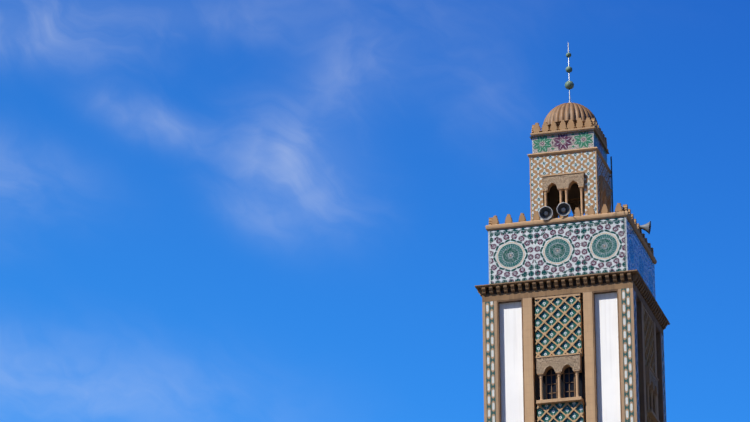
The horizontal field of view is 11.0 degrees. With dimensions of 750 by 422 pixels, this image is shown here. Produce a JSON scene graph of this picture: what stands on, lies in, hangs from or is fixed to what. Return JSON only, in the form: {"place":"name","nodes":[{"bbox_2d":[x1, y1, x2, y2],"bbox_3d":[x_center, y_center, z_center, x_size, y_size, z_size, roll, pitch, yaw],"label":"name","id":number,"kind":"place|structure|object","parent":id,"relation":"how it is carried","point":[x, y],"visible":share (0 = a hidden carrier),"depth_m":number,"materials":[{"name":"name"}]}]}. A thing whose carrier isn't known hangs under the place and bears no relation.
{"place":"outdoors","nodes":[
{"label":"outdoors","id":0,"kind":"place"},
{"bbox_2d":[0,0,749,421],"label":"sky","id":1,"kind":"structure","parent":0,"point":[211,210],"materials":[{"name":"blue"}]},
{"label":"ground","id":2,"kind":"structure","parent":0,"visible":0},
{"bbox_2d":[482,281,665,421],"bbox_3d":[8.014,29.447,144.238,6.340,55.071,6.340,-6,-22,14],"label":"tower shaft","id":3,"kind":"object","parent":2,"relation":"on","point":[590,353],"visible":1,"depth_m":150.60,"materials":[{"name":"beige stone"}]},
{"bbox_2d":[539,206,552,219],"bbox_3d":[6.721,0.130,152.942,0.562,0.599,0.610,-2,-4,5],"label":"loudspeaker","id":4,"kind":"object","parent":3,"relation":"attached to","point":[544,211],"visible":0.96,"depth_m":152.71,"materials":[{"name":"grey metal"}]},
{"bbox_2d":[485,211,656,299],"bbox_3d":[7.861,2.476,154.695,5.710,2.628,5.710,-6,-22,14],"label":"tiled parapet wall","id":5,"kind":"structure","parent":3,"relation":"on","point":[545,249],"depth_m":152.29,"materials":[{"name":"tile"}]},
{"bbox_2d":[557,202,570,217],"bbox_3d":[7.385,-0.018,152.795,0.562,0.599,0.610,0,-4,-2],"label":"loudspeaker","id":6,"kind":"object","parent":5,"relation":"on","point":[562,207],"visible":1,"depth_m":152.57,"materials":[{"name":"grey metal"}]},
{"bbox_2d":[527,126,611,220],"bbox_3d":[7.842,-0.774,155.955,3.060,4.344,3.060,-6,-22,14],"label":"upper tower section","id":7,"kind":"object","parent":5,"relation":"on","point":[570,167],"visible":0.58,"depth_m":155.11,"materials":[{"name":"beige tile"}]},
{"bbox_2d":[531,118,606,146],"bbox_3d":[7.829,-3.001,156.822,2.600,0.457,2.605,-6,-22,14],"label":"battlements","id":8,"kind":"object","parent":7,"relation":"on","point":[536,128],"visible":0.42,"depth_m":155.69,"materials":[{"name":"stone"}]},
{"bbox_2d":[544,103,597,129],"bbox_3d":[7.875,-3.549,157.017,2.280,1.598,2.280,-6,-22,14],"label":"dome","id":9,"kind":"structure","parent":7,"relation":"on","point":[566,112],"depth_m":156.20,"materials":[{"name":"beige stone"}]},
{"bbox_2d":[565,43,573,102],"bbox_3d":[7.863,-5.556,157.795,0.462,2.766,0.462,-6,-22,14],"label":"finial","id":10,"kind":"object","parent":9,"relation":"on","point":[569,84],"visible":0.98,"depth_m":157.63,"materials":[{"name":"metal"}]},
{"bbox_2d":[609,156,612,211],"bbox_3d":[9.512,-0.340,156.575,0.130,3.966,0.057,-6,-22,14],"label":"minaret pipe","id":11,"kind":"object","parent":7,"relation":"attached to","point":[611,182],"visible":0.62,"depth_m":156.84,"materials":[{"name":"black metal"}]},
{"bbox_2d":[554,211,625,255],"bbox_3d":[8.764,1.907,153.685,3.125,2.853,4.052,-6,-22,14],"label":"minaret cables","id":12,"kind":"object","parent":5,"relation":"attached to","point":[604,222],"visible":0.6,"depth_m":151.87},
{"bbox_2d":[489,203,653,254],"bbox_3d":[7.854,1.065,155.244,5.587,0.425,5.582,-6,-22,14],"label":"battlements","id":13,"kind":"object","parent":3,"relation":"attached to","point":[493,220],"visible":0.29,"depth_m":152.95,"materials":[{"name":"stone"}]},
{"bbox_2d":[475,270,669,329],"bbox_3d":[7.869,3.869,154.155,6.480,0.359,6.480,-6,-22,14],"label":"cornice","id":14,"kind":"structure","parent":3,"relation":"attached to","point":[635,277],"depth_m":151.53,"materials":[{"name":"brown stone"}]},
{"bbox_2d":[640,221,650,233],"bbox_3d":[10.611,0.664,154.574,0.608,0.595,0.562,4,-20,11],"label":"loudspeaker","id":15,"kind":"object","parent":3,"relation":"attached to","point":[646,227],"visible":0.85,"depth_m":154.47,"materials":[{"name":"grey metal"}]}
]}

